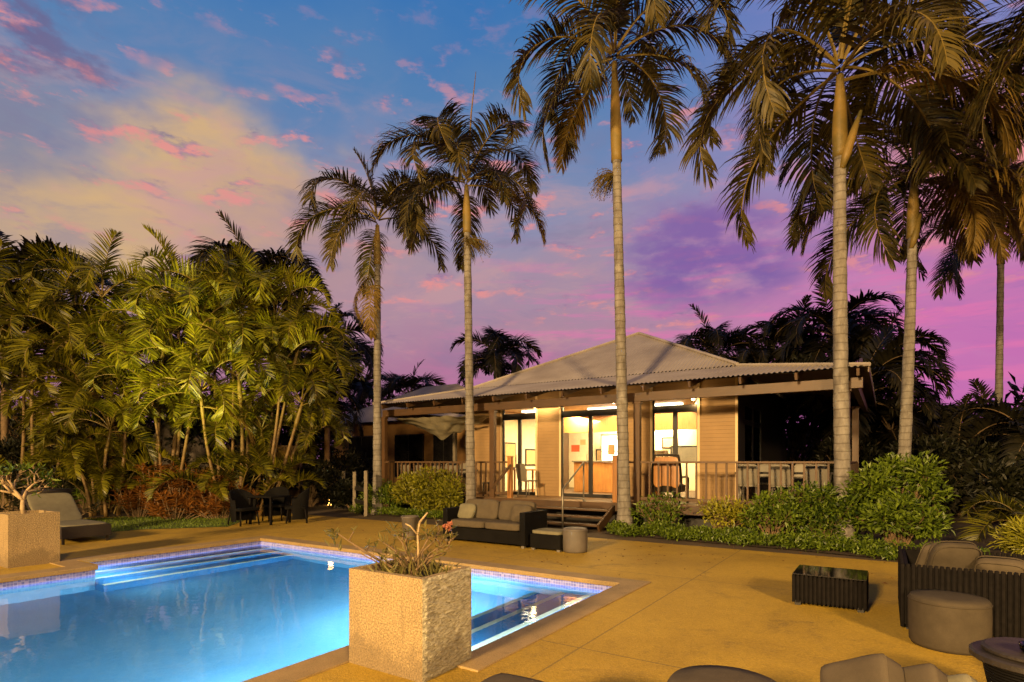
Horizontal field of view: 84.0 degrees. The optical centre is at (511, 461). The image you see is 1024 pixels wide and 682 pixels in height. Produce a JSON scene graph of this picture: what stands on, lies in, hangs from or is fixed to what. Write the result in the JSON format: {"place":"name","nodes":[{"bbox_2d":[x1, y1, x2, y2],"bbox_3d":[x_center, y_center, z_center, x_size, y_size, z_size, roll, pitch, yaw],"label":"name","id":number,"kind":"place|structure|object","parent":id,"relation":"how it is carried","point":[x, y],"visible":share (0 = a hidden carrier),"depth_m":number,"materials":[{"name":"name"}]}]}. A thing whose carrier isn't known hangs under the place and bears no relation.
{"place":"outdoors","nodes":[
{"label":"outdoors","id":0,"kind":"place"},
{"bbox_2d":[84,514,243,531],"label":"lawn","id":1,"kind":"structure","parent":0,"point":[146,526],"depth_m":14.63,"materials":[{"name":"green plant"}]},
{"bbox_2d":[108,479,162,517],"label":"croton shrub","id":2,"kind":"object","parent":1,"relation":"on","point":[130,498],"visible":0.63,"depth_m":16.11,"materials":[{"name":"red plant"}]},
{"bbox_2d":[129,461,193,516],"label":"croton shrub","id":3,"kind":"object","parent":1,"relation":"on","point":[160,466],"visible":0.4,"depth_m":16.53,"materials":[{"name":"red plant"}]},
{"bbox_2d":[146,469,214,517],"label":"croton shrub","id":4,"kind":"object","parent":1,"relation":"on","point":[178,483],"visible":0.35,"depth_m":16.09,"materials":[{"name":"red plant"}]},
{"bbox_2d":[139,487,223,519],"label":"croton shrub","id":5,"kind":"object","parent":1,"relation":"on","point":[164,497],"visible":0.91,"depth_m":15.66,"materials":[{"name":"red plant"}]},
{"bbox_2d":[184,484,260,518],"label":"croton shrub","id":6,"kind":"object","parent":1,"relation":"on","point":[211,502],"visible":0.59,"depth_m":15.74,"materials":[{"name":"red plant"}]},
{"bbox_2d":[0,513,999,681],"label":"patio","id":7,"kind":"structure","parent":0,"point":[737,608],"depth_m":5.99,"materials":[{"name":"beige concrete"}]},
{"bbox_2d":[0,510,59,567],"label":"planter box","id":8,"kind":"object","parent":7,"relation":"on","point":[30,538],"visible":0.97,"depth_m":8.72,"materials":[{"name":"stone"}]},
{"bbox_2d":[0,460,60,513],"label":"frangipani","id":9,"kind":"object","parent":8,"relation":"on","point":[10,486],"visible":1,"depth_m":9.13,"materials":[{"name":"green plant"}]},
{"bbox_2d":[21,488,110,544],"bbox_3d":[-9.229,1.097,11.760,2.115,1.005,0.840,0,0,33],"label":"sun lounger","id":10,"kind":"object","parent":7,"relation":"on","point":[74,523],"visible":0.75,"depth_m":11.90,"materials":[{"name":"beige fabric"}]},
{"bbox_2d":[227,489,259,526],"bbox_3d":[-6.758,1.150,14.307,0.616,0.907,0.680,0,0,30],"label":"wicker chair","id":11,"kind":"object","parent":7,"relation":"on","point":[239,508],"visible":1,"depth_m":14.44,"materials":[{"name":"black wicker"}]},
{"bbox_2d":[262,487,288,520],"bbox_3d":[-6.433,1.150,15.515,0.680,0.907,0.616,0,0,0],"label":"wicker chair","id":12,"kind":"object","parent":7,"relation":"on","point":[279,505],"visible":0.78,"depth_m":15.70,"materials":[{"name":"black wicker"}]},
{"bbox_2d":[285,488,309,523],"bbox_3d":[-5.623,1.150,14.905,0.616,0.907,0.680,0,0,-20],"label":"wicker chair","id":13,"kind":"object","parent":7,"relation":"on","point":[298,507],"visible":0.99,"depth_m":14.67,"materials":[{"name":"black wicker"}]},
{"bbox_2d":[0,541,611,590],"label":"pool basin","id":14,"kind":"object","parent":7,"relation":"in","point":[349,554],"visible":0.09,"depth_m":8.70,"materials":[{"name":"tile"}]},
{"bbox_2d":[0,545,601,681],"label":"pool water","id":15,"kind":"structure","parent":14,"relation":"in","point":[239,614],"depth_m":6.37,"materials":[{"name":"blue liquid"}]},
{"bbox_2d":[0,535,650,681],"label":"pool coping","id":16,"kind":"object","parent":7,"relation":"on","point":[492,652],"visible":0.68,"depth_m":6.98,"materials":[{"name":"stone"}]},
{"bbox_2d":[349,558,470,681],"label":"planter box","id":17,"kind":"object","parent":7,"relation":"on","point":[414,628],"visible":1,"depth_m":4.30,"materials":[{"name":"stone"}]},
{"bbox_2d":[323,512,462,576],"bbox_3d":[-0.957,0.663,4.537,1.130,0.513,0.553,0,0,0],"label":"desert rose","id":18,"kind":"object","parent":17,"relation":"on","point":[411,567],"visible":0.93,"depth_m":4.55,"materials":[{"name":"green plant"}]},
{"bbox_2d":[443,499,546,548],"bbox_3d":[-0.353,1.180,11.256,1.950,0.840,0.820,0,0,33],"label":"wicker sofa","id":19,"kind":"object","parent":7,"relation":"on","point":[490,521],"visible":0.86,"depth_m":11.01,"materials":[{"name":"wicker"}]},
{"bbox_2d":[530,528,562,551],"bbox_3d":[0.723,1.418,10.361,0.620,0.364,0.500,0,0,33],"label":"wicker ottoman","id":20,"kind":"object","parent":7,"relation":"on","point":[547,538],"visible":0.79,"depth_m":10.16,"materials":[{"name":"black wicker"}]},
{"bbox_2d":[563,527,587,552],"bbox_3d":[1.119,1.385,10.100,0.452,0.430,0.452,0,0,0],"label":"pouf","id":21,"kind":"object","parent":7,"relation":"on","point":[575,539],"visible":1,"depth_m":9.91,"materials":[{"name":"beige fabric"}]},
{"bbox_2d":[667,665,775,681],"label":"pouf","id":22,"kind":"object","parent":7,"relation":"on","point":[708,673],"visible":1,"depth_m":3.10,"materials":[{"name":"beige fabric"}]},
{"bbox_2d":[792,565,868,612],"bbox_3d":[3.602,1.424,6.430,0.714,0.352,0.654,0,0,33],"label":"coffee table","id":23,"kind":"object","parent":7,"relation":"on","point":[837,587],"visible":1,"depth_m":6.20,"materials":[{"name":"black wicker"}]},
{"bbox_2d":[907,589,992,655],"bbox_3d":[3.800,1.380,4.950,0.592,0.440,0.592,0,0,0],"label":"pouf","id":24,"kind":"object","parent":7,"relation":"on","point":[951,622],"visible":0.92,"depth_m":4.75,"materials":[{"name":"beige fabric"}]},
{"bbox_2d":[898,546,1023,637],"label":"wicker loveseat","id":25,"kind":"object","parent":7,"relation":"on","point":[1003,592],"visible":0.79,"depth_m":5.13,"materials":[{"name":"black wicker"}]},
{"bbox_2d":[924,541,982,570],"bbox_3d":[4.373,1.000,5.648,0.426,0.438,0.300,0,0,13],"label":"cushion","id":26,"kind":"object","parent":25,"relation":"on","point":[950,554],"visible":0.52,"depth_m":5.55,"materials":[{"name":"beige fabric"}]},
{"bbox_2d":[974,555,1023,574],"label":"cushion","id":27,"kind":"object","parent":25,"relation":"on","point":[1010,564],"visible":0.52,"depth_m":5.32,"materials":[{"name":"beige fabric"}]},
{"bbox_2d":[969,637,1023,681],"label":"side table","id":28,"kind":"object","parent":7,"relation":"on","point":[1001,659],"visible":0.97,"depth_m":3.46,"materials":[{"name":"stone"}]},
{"bbox_2d":[0,0,1023,458],"label":"sky","id":29,"kind":"structure","parent":0,"point":[118,115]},
{"bbox_2d":[291,485,1007,561],"bbox_3d":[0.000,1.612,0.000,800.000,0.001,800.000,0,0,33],"label":"ground","id":30,"kind":"structure","parent":0,"point":[321,509],"depth_m":13.47,"materials":[{"name":"brown soil"}]},
{"bbox_2d":[1,507,312,517],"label":"garden bed","id":31,"kind":"object","parent":30,"relation":"on","point":[110,514],"visible":0.17,"depth_m":17.06,"materials":[{"name":"soil"}]},
{"bbox_2d":[0,429,68,506],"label":"dark bush","id":32,"kind":"object","parent":31,"relation":"on","point":[10,450],"visible":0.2,"depth_m":18.21,"materials":[{"name":"green plant"}]},
{"bbox_2d":[0,231,94,443],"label":"background palm","id":33,"kind":"object","parent":31,"relation":"on","point":[4,423],"visible":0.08,"depth_m":19.89,"materials":[{"name":"green plant"}]},
{"bbox_2d":[0,238,127,511],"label":"cane palm","id":34,"kind":"object","parent":31,"relation":"on","point":[45,386],"visible":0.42,"depth_m":17.13,"materials":[{"name":"green plant"}]},
{"bbox_2d":[0,284,149,396],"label":"background palm","id":35,"kind":"object","parent":31,"relation":"on","point":[38,350],"visible":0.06,"depth_m":19.75,"materials":[{"name":"green plant"}]},
{"bbox_2d":[0,228,189,516],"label":"cane palm","id":36,"kind":"object","parent":31,"relation":"on","point":[83,467],"visible":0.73,"depth_m":16.41,"materials":[{"name":"green plant"}]},
{"bbox_2d":[73,224,265,506],"bbox_3d":[-10.056,-2.824,16.948,4.633,8.877,5.779,0,0,-45],"label":"cane palm","id":37,"kind":"object","parent":31,"relation":"on","point":[152,314],"visible":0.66,"depth_m":16.27,"materials":[{"name":"green plant"}]},
{"bbox_2d":[143,423,205,491],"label":"bush","id":38,"kind":"object","parent":31,"relation":"on","point":[165,428],"visible":0.17,"depth_m":18.30,"materials":[{"name":"plant"}]},
{"bbox_2d":[164,421,230,491],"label":"dark bush","id":39,"kind":"object","parent":31,"relation":"on","point":[194,431],"visible":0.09,"depth_m":18.22,"materials":[{"name":"green plant"}]},
{"bbox_2d":[120,246,299,516],"bbox_3d":[-8.730,-2.641,16.901,4.928,8.509,5.066,0,0,0],"label":"cane palm","id":40,"kind":"object","parent":31,"relation":"on","point":[226,397],"visible":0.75,"depth_m":16.09,"materials":[{"name":"green plant"}]},
{"bbox_2d":[145,240,320,509],"bbox_3d":[-8.057,-2.549,17.498,3.871,8.335,5.217,0,0,0],"label":"cane palm","id":41,"kind":"object","parent":31,"relation":"on","point":[256,358],"visible":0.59,"depth_m":16.66,"materials":[{"name":"green plant"}]},
{"bbox_2d":[206,436,284,501],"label":"dark bush","id":42,"kind":"object","parent":31,"relation":"on","point":[237,448],"visible":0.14,"depth_m":18.14,"materials":[{"name":"green plant"}]},
{"bbox_2d":[169,209,332,442],"bbox_3d":[-9.610,-3.686,21.158,5.673,10.572,5.330,0,0,45],"label":"background palm","id":43,"kind":"object","parent":31,"relation":"on","point":[279,257],"visible":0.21,"depth_m":20.05,"materials":[{"name":"green plant"}]},
{"bbox_2d":[185,262,366,515],"bbox_3d":[-7.046,-2.304,17.599,4.780,7.858,5.526,0,0,0],"label":"cane palm","id":44,"kind":"object","parent":31,"relation":"on","point":[296,343],"visible":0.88,"depth_m":16.90,"materials":[{"name":"green plant"}]},
{"bbox_2d":[225,406,337,464],"bbox_3d":[-9.381,-0.394,22.567,4.998,4.008,3.600,0,0,0],"label":"dark bush","id":45,"kind":"object","parent":31,"relation":"on","point":[287,440],"visible":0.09,"depth_m":22.22,"materials":[{"name":"green plant"}]},
{"bbox_2d":[243,350,368,443],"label":"background palm","id":46,"kind":"object","parent":31,"relation":"on","point":[353,413],"visible":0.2,"depth_m":23.01,"materials":[{"name":"green plant"}]},
{"bbox_2d":[276,457,350,506],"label":"dark bush","id":47,"kind":"object","parent":31,"relation":"on","point":[318,491],"visible":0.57,"depth_m":19.85,"materials":[{"name":"green plant"}]},
{"bbox_2d":[305,445,372,501],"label":"dark bush","id":48,"kind":"object","parent":31,"relation":"on","point":[348,462],"visible":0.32,"depth_m":23.02,"materials":[{"name":"green plant"}]},
{"bbox_2d":[279,302,383,502],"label":"background palm","id":49,"kind":"object","parent":30,"relation":"on","point":[368,353],"visible":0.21,"depth_m":21.79,"materials":[{"name":"green plant"}]},
{"bbox_2d":[327,478,372,508],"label":"dark bush","id":50,"kind":"object","parent":30,"relation":"on","point":[342,494],"visible":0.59,"depth_m":18.93,"materials":[{"name":"green plant"}]},
{"bbox_2d":[342,471,367,515],"bbox_3d":[-5.585,0.935,19.305,0.151,1.330,6.153,0,0,-26],"label":"fence","id":51,"kind":"object","parent":30,"relation":"on","point":[355,489],"visible":0.54,"depth_m":17.32,"materials":[{"name":"wood"}]},
{"bbox_2d":[317,364,396,436],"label":"background palm","id":52,"kind":"object","parent":30,"relation":"on","point":[363,395],"visible":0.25,"depth_m":31.75,"materials":[{"name":"green plant"}]},
{"bbox_2d":[354,509,441,518],"bbox_3d":[-3.229,1.588,17.419,2.074,0.001,5.371,0,0,-41],"label":"garden bed","id":53,"kind":"object","parent":30,"relation":"on","point":[400,515],"visible":0.12,"depth_m":16.71,"materials":[{"name":"soil"}]},
{"bbox_2d":[284,147,463,514],"bbox_3d":[-4.054,-3.916,17.146,5.062,11.031,4.627,0,0,-30],"label":"palm tree","id":54,"kind":"object","parent":53,"relation":"on","point":[385,199],"visible":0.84,"depth_m":17.06,"materials":[{"name":"green plant"}]},
{"bbox_2d":[355,478,404,512],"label":"shrub","id":55,"kind":"object","parent":53,"relation":"on","point":[386,501],"visible":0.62,"depth_m":17.23,"materials":[{"name":"green plant"}]},
{"bbox_2d":[387,465,465,515],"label":"shrub","id":56,"kind":"object","parent":53,"relation":"on","point":[427,492],"visible":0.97,"depth_m":16.05,"materials":[{"name":"green plant"}]},
{"bbox_2d":[334,384,465,486],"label":"garden pavilion","id":57,"kind":"structure","parent":30,"relation":"on","point":[408,442],"depth_m":25.01,"materials":[{"name":"wood"}]},
{"bbox_2d":[348,436,372,476],"bbox_3d":[-6.941,-0.240,26.324,1.800,1.880,0.073,0,0,33],"label":"window","id":58,"kind":"structure","parent":57,"relation":"in","point":[365,444],"depth_m":26.21,"materials":[{"name":"glass"}]},
{"bbox_2d":[394,434,423,477],"bbox_3d":[-4.478,-0.240,24.704,1.700,1.880,0.073,0,0,33],"label":"window","id":59,"kind":"structure","parent":57,"relation":"in","point":[407,447],"depth_m":24.69,"materials":[{"name":"glass"}]},
{"bbox_2d":[433,434,452,468],"bbox_3d":[-2.828,-0.240,23.616,1.150,1.880,0.073,0,0,33],"label":"window","id":60,"kind":"structure","parent":57,"relation":"in","point":[442,449],"depth_m":23.60,"materials":[{"name":"glass"}]},
{"bbox_2d":[368,359,447,404],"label":"background palm","id":61,"kind":"object","parent":30,"relation":"on","point":[401,382],"visible":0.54,"depth_m":33.19,"materials":[{"name":"green plant"}]},
{"bbox_2d":[370,73,547,502],"bbox_3d":[-1.462,-4.508,15.433,5.001,12.221,4.912,0,0,0],"label":"palm tree","id":62,"kind":"object","parent":30,"relation":"on","point":[443,136],"visible":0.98,"depth_m":15.37,"materials":[{"name":"green plant"}]},
{"bbox_2d":[449,326,541,386],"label":"background palm","id":63,"kind":"object","parent":30,"relation":"on","point":[489,359],"visible":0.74,"depth_m":28.92,"materials":[{"name":"green plant"}]},
{"bbox_2d":[0,373,1023,465],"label":"treeline","id":64,"kind":"object","parent":30,"relation":"on","point":[1015,388],"visible":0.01,"depth_m":36.78,"materials":[{"name":"green plant"}]},
{"bbox_2d":[372,332,876,539],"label":"pool house","id":65,"kind":"structure","parent":30,"relation":"on","point":[724,415],"depth_m":15.43,"materials":[{"name":"wood"}]},
{"bbox_2d":[396,415,497,439],"bbox_3d":[-2.094,-1.027,17.546,3.750,0.706,0.750,0,0,33],"label":"tarpaulin","id":66,"kind":"object","parent":65,"relation":"hanging from","point":[443,427],"visible":0.87,"depth_m":17.55,"materials":[{"name":"beige fabric"}]},
{"bbox_2d":[502,410,534,494],"bbox_3d":[0.224,-0.325,17.149,1.253,2.650,0.125,0,0,33],"label":"door","id":67,"kind":"structure","parent":65,"relation":"in","point":[523,416],"depth_m":17.16,"materials":[{"name":"metal"}]},
{"bbox_2d":[561,406,616,497],"bbox_3d":[2.184,-0.325,15.859,1.852,2.650,0.125,0,0,33],"label":"door","id":68,"kind":"structure","parent":65,"relation":"in","point":[597,412],"depth_m":15.87,"materials":[{"name":"metal"}]},
{"bbox_2d":[572,460,611,492],"bbox_3d":[3.305,0.485,18.428,2.700,1.030,0.720,0,0,33],"label":"counter","id":69,"kind":"object","parent":65,"relation":"on","point":[602,475],"visible":0.43,"depth_m":18.44,"materials":[{"name":"brown wood"}]},
{"bbox_2d":[651,454,688,502],"bbox_3d":[3.822,0.412,13.721,0.792,1.180,0.666,0,0,33],"label":"rattan armchair","id":70,"kind":"object","parent":65,"relation":"on","point":[663,477],"visible":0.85,"depth_m":13.45,"materials":[{"name":"brown wicker"}]},
{"bbox_2d":[652,401,696,498],"bbox_3d":[4.169,-0.325,14.552,1.219,2.650,0.125,0,0,33],"label":"door","id":71,"kind":"structure","parent":65,"relation":"in","point":[675,409],"depth_m":14.56,"materials":[{"name":"metal"}]},
{"bbox_2d":[738,464,756,504],"bbox_3d":[5.362,0.530,12.906,0.443,0.944,0.509,0,0,28],"label":"dining chair","id":72,"kind":"object","parent":65,"relation":"on","point":[742,475],"visible":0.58,"depth_m":12.72,"materials":[{"name":"beige fabric"}]},
{"bbox_2d":[744,402,752,499],"bbox_3d":[6.204,-0.260,14.926,0.026,2.480,1.100,0,0,33],"label":"window","id":73,"kind":"structure","parent":65,"relation":"in","point":[748,409],"depth_m":14.95,"materials":[{"name":"glass"}]},
{"bbox_2d":[753,406,760,497],"bbox_3d":[6.830,-0.260,15.892,0.026,2.480,1.120,0,0,33],"label":"window","id":74,"kind":"structure","parent":65,"relation":"in","point":[756,411],"depth_m":15.88,"materials":[{"name":"glass"}]},
{"bbox_2d":[771,464,790,494],"bbox_3d":[5.970,0.530,12.565,0.443,0.944,0.509,0,0,38],"label":"dining chair","id":75,"kind":"object","parent":65,"relation":"on","point":[775,476],"visible":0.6,"depth_m":12.38,"materials":[{"name":"beige fabric"}]},
{"bbox_2d":[348,504,989,560],"bbox_3d":[1.327,1.443,13.488,15.455,0.456,1.208,0,0,37],"label":"ground cover","id":76,"kind":"object","parent":30,"relation":"on","point":[829,543],"visible":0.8,"depth_m":10.89,"materials":[{"name":"green plant"}]},
{"bbox_2d":[673,303,768,360],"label":"background palm","id":77,"kind":"object","parent":30,"relation":"on","point":[709,339],"visible":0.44,"depth_m":26.02,"materials":[{"name":"green plant"}]},
{"bbox_2d":[723,333,805,362],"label":"background palm","id":78,"kind":"object","parent":30,"relation":"on","point":[762,354],"visible":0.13,"depth_m":24.06,"materials":[{"name":"green plant"}]},
{"bbox_2d":[732,294,832,485],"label":"background palm","id":79,"kind":"object","parent":30,"relation":"on","point":[763,324],"visible":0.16,"depth_m":25.14,"materials":[{"name":"green plant"}]},
{"bbox_2d":[781,353,832,489],"bbox_3d":[10.031,-1.225,21.415,6.274,5.668,4.376,0,0,0],"label":"dark bush","id":80,"kind":"object","parent":30,"relation":"on","point":[788,455],"visible":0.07,"depth_m":20.95,"materials":[{"name":"green plant"}]},
{"bbox_2d":[601,528,1022,559],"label":"garden bed","id":81,"kind":"object","parent":30,"relation":"on","point":[987,539],"visible":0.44,"depth_m":11.28,"materials":[{"name":"soil"}]},
{"bbox_2d":[500,0,745,525],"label":"palm tree","id":82,"kind":"object","parent":81,"relation":"on","point":[612,18],"visible":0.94,"depth_m":13.10,"materials":[{"name":"green plant"}]},
{"bbox_2d":[629,490,692,527],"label":"shrub","id":83,"kind":"object","parent":81,"relation":"on","point":[651,513],"visible":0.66,"depth_m":12.69,"materials":[{"name":"green plant"}]},
{"bbox_2d":[696,495,758,529],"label":"shrub","id":84,"kind":"object","parent":81,"relation":"on","point":[726,511],"visible":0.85,"depth_m":11.81,"materials":[{"name":"yellow plant"}]},
{"bbox_2d":[737,485,809,534],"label":"shrub","id":85,"kind":"object","parent":81,"relation":"on","point":[776,521],"visible":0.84,"depth_m":11.24,"materials":[{"name":"green plant"}]},
{"bbox_2d":[776,480,862,538],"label":"shrub","id":86,"kind":"object","parent":81,"relation":"on","point":[821,514],"visible":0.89,"depth_m":10.82,"materials":[{"name":"green plant"}]},
{"bbox_2d":[678,0,1023,540],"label":"palm tree","id":87,"kind":"object","parent":81,"relation":"on","point":[885,19],"visible":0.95,"depth_m":10.86,"materials":[{"name":"green plant"}]},
{"bbox_2d":[776,22,1023,494],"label":"palm tree","id":88,"kind":"object","parent":81,"relation":"on","point":[970,185],"visible":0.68,"depth_m":13.23,"materials":[{"name":"green plant"}]},
{"bbox_2d":[839,450,960,546],"bbox_3d":[7.002,0.704,10.419,1.931,1.814,1.878,0,0,33],"label":"shrub","id":89,"kind":"object","parent":81,"relation":"on","point":[890,509],"visible":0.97,"depth_m":10.04,"materials":[{"name":"green plant"}]},
{"bbox_2d":[956,490,1023,541],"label":"palm","id":90,"kind":"object","parent":81,"relation":"on","point":[1012,508],"visible":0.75,"depth_m":11.64,"materials":[{"name":"plant"}]},
{"bbox_2d":[987,514,1023,555],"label":"shrub","id":91,"kind":"object","parent":81,"relation":"on","point":[1013,538],"visible":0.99,"depth_m":9.79,"materials":[{"name":"yellow plant"}]},
{"bbox_2d":[765,274,915,458],"bbox_3d":[13.264,-2.885,23.019,5.433,8.969,5.693,0,0,0],"label":"background palm","id":92,"kind":"object","parent":30,"relation":"on","point":[797,333],"visible":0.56,"depth_m":22.37,"materials":[{"name":"green plant"}]},
{"bbox_2d":[778,324,955,457],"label":"background palm","id":93,"kind":"object","parent":30,"relation":"on","point":[890,359],"visible":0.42,"depth_m":17.73,"materials":[{"name":"green plant"}]},
{"bbox_2d":[811,434,945,491],"bbox_3d":[10.643,0.419,16.519,3.501,2.615,3.125,0,0,0],"label":"dark bush","id":94,"kind":"object","parent":30,"relation":"on","point":[866,452],"visible":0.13,"depth_m":15.92,"materials":[{"name":"green plant"}]},
{"bbox_2d":[807,305,957,425],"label":"background palm","id":95,"kind":"object","parent":30,"relation":"on","point":[924,342],"visible":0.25,"depth_m":20.25,"materials":[{"name":"green plant"}]},
{"bbox_2d":[823,371,970,468],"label":"background palm","id":96,"kind":"object","parent":30,"relation":"on","point":[923,405],"visible":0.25,"depth_m":18.03,"materials":[{"name":"green plant"}]},
{"bbox_2d":[882,431,1007,517],"bbox_3d":[12.018,0.397,15.996,3.564,2.430,2.852,0,0,0],"label":"dark bush","id":97,"kind":"object","parent":30,"relation":"on","point":[948,457],"visible":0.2,"depth_m":15.35,"materials":[{"name":"green plant"}]},
{"bbox_2d":[879,393,1023,520],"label":"background palm","id":98,"kind":"object","parent":30,"relation":"on","point":[988,423],"visible":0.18,"depth_m":16.23,"materials":[{"name":"green plant"}]},
{"bbox_2d":[900,141,1023,405],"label":"palm tree","id":99,"kind":"object","parent":30,"relation":"on","point":[950,268],"visible":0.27,"depth_m":18.99,"materials":[{"name":"green plant"}]},
{"bbox_2d":[924,378,1023,445],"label":"background palm","id":100,"kind":"object","parent":30,"relation":"on","point":[976,382],"visible":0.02,"depth_m":18.71,"materials":[{"name":"green plant"}]},
{"bbox_2d":[934,0,1023,169],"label":"palm tree","id":101,"kind":"object","parent":30,"relation":"on","point":[983,104],"visible":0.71,"depth_m":9.71,"materials":[{"name":"green plant"}]},
{"bbox_2d":[939,436,1020,519],"bbox_3d":[12.927,0.446,15.406,3.169,2.330,2.633,0,0,0],"label":"dark bush","id":102,"kind":"object","parent":30,"relation":"on","point":[984,448],"visible":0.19,"depth_m":15.29,"materials":[{"name":"green plant"}]},
{"bbox_2d":[939,387,1023,513],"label":"background palm","id":103,"kind":"object","parent":30,"relation":"on","point":[1004,411],"visible":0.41,"depth_m":16.06,"materials":[{"name":"green plant"}]},
{"bbox_2d":[959,446,1023,522],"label":"dark bush","id":104,"kind":"object","parent":30,"relation":"on","point":[995,480],"visible":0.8,"depth_m":13.07,"materials":[{"name":"green plant"}]},
{"bbox_3d":[1.867,1.320,1.803,1.650,0.440,1.070,0,0,30],"label":"lounge chair","id":105,"kind":"object","parent":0,"visible":0},
{"bbox_2d":[820,653,904,681],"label":"cushion","id":106,"kind":"object","parent":105,"relation":"on","point":[880,667],"visible":1,"depth_m":2.76,"materials":[{"name":"beige fabric"}]},
{"bbox_2d":[902,663,947,681],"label":"cushion","id":107,"kind":"object","parent":105,"relation":"on","point":[927,672],"visible":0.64,"depth_m":2.68,"materials":[{"name":"beige fabric"}]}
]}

